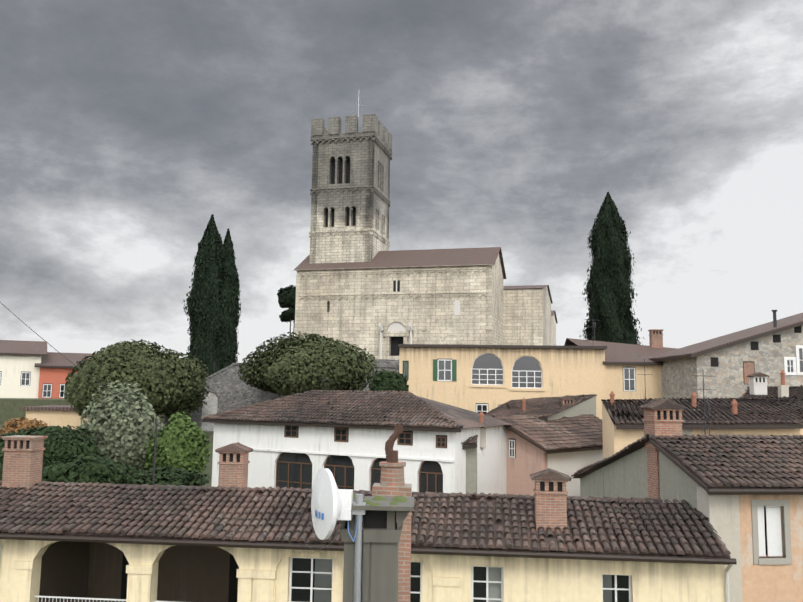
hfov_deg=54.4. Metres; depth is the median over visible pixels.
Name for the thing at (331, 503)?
mast with dish
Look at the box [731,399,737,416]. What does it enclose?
chimney pot
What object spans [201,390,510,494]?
white house
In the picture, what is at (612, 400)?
chimney pot
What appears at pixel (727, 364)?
stone gable house
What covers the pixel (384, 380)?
shrub
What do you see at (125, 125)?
sky
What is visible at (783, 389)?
chimney pot
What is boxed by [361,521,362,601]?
mast cable
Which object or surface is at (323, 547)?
drop wire
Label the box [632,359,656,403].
aerial
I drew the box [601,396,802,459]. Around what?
house
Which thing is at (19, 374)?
cream house
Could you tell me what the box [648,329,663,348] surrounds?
chimney
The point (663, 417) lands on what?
chimney
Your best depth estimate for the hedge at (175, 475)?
32.36 m
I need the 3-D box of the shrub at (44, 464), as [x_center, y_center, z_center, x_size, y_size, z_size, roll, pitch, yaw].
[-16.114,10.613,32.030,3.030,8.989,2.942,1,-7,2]
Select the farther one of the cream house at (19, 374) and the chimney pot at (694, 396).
the cream house at (19, 374)
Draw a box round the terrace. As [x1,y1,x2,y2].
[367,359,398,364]
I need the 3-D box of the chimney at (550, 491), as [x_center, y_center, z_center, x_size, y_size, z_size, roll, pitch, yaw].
[4.285,5.786,22.462,1.149,1.870,0.840,0,-7,6]
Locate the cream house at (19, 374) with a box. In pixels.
[0,340,46,397]
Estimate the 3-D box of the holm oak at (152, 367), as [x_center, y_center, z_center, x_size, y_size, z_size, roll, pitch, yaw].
[-18.910,6.415,56.129,10.416,7.536,12.171,1,-7,2]
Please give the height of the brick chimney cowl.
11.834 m
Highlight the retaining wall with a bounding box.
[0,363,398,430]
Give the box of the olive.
[80,380,163,469]
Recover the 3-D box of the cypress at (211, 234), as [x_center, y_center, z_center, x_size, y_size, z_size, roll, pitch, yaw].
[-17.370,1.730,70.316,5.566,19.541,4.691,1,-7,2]
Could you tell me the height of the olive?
9.552 m
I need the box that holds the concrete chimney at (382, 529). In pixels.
[339,494,413,601]
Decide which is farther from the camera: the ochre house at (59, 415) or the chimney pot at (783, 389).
the ochre house at (59, 415)
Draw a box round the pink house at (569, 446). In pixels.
[492,414,602,495]
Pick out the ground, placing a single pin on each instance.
(208, 469)
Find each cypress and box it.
[182,214,233,378]
[215,228,240,367]
[579,192,643,344]
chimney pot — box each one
[479,411,485,447]
[520,398,525,412]
[608,391,615,424]
[688,392,696,409]
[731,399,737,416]
[778,370,788,397]
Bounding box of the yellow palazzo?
[398,338,677,418]
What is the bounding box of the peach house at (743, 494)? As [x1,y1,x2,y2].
[571,434,802,601]
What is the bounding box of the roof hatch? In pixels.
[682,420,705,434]
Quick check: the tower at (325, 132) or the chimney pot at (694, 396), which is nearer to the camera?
the chimney pot at (694, 396)
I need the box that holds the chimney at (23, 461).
[1,435,47,490]
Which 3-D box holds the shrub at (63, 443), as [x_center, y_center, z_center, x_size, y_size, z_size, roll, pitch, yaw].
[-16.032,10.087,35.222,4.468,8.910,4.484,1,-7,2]
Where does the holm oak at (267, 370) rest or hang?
on the ground
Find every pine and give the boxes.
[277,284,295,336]
[279,306,294,337]
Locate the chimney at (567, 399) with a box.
[559,395,575,404]
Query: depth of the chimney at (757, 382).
48.36 m
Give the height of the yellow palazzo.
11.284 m
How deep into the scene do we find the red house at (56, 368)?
76.91 m
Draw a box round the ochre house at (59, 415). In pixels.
[21,405,91,429]
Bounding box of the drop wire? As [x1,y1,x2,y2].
[299,531,339,549]
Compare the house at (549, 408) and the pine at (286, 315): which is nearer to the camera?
the house at (549, 408)
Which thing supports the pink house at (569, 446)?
on the ground
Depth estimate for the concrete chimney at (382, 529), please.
8.74 m
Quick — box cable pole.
[152,419,157,484]
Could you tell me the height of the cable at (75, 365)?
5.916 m
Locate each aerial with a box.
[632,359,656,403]
[691,372,715,434]
[697,398,723,434]
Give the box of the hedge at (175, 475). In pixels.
[114,465,210,485]
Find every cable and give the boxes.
[0,302,154,422]
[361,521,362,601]
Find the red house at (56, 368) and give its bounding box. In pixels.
[34,352,92,398]
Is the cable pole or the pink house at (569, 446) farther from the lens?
the pink house at (569, 446)
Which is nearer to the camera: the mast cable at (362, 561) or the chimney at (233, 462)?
the mast cable at (362, 561)
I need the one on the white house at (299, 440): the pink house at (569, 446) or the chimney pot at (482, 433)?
the chimney pot at (482, 433)
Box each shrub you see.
[0,425,99,463]
[0,449,49,479]
[41,452,143,483]
[368,369,408,390]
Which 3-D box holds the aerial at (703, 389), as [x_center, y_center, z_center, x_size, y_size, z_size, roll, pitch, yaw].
[12.383,4.621,31.923,0.912,3.600,0.900,2,-7,-13]
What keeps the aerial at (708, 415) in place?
on the peach house at (743, 494)
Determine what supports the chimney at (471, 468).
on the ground
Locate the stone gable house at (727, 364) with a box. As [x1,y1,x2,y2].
[649,313,802,400]
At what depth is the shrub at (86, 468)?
31.12 m
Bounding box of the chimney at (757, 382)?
[747,372,768,396]
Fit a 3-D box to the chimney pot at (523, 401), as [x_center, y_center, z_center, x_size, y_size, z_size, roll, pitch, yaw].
[7.819,7.136,49.885,0.440,1.900,0.440,1,-7,2]
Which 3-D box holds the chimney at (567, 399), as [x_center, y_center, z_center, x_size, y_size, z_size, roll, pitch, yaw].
[10.822,7.052,50.818,1.005,1.840,0.840,1,-7,2]
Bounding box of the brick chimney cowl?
[372,425,411,601]
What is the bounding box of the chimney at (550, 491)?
[530,468,571,531]
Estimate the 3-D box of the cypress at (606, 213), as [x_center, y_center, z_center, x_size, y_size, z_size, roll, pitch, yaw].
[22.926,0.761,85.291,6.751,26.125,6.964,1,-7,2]
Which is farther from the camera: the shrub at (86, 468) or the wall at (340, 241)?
the wall at (340, 241)
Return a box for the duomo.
[294,247,557,359]
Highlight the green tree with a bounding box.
[144,411,210,473]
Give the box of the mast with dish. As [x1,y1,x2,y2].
[311,468,365,601]
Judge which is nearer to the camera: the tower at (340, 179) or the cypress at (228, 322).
the cypress at (228, 322)
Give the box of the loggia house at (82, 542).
[0,480,736,601]
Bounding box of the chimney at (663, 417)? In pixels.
[640,399,685,450]
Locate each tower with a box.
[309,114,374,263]
[309,126,327,263]
[325,95,362,226]
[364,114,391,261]
[387,157,390,250]
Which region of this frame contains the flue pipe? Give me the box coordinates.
[772,310,776,327]
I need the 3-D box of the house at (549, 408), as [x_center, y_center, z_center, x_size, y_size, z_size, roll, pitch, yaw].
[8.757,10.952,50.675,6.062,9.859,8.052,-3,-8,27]
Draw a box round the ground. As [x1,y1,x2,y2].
[0,424,213,486]
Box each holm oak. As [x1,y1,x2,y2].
[64,339,209,417]
[237,331,377,395]
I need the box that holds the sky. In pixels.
[0,0,802,362]
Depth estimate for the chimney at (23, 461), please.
25.59 m
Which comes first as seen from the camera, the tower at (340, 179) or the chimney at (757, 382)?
the chimney at (757, 382)
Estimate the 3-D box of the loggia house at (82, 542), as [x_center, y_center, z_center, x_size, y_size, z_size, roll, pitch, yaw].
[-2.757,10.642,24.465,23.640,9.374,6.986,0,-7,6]
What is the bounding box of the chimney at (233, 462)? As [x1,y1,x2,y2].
[215,442,252,487]

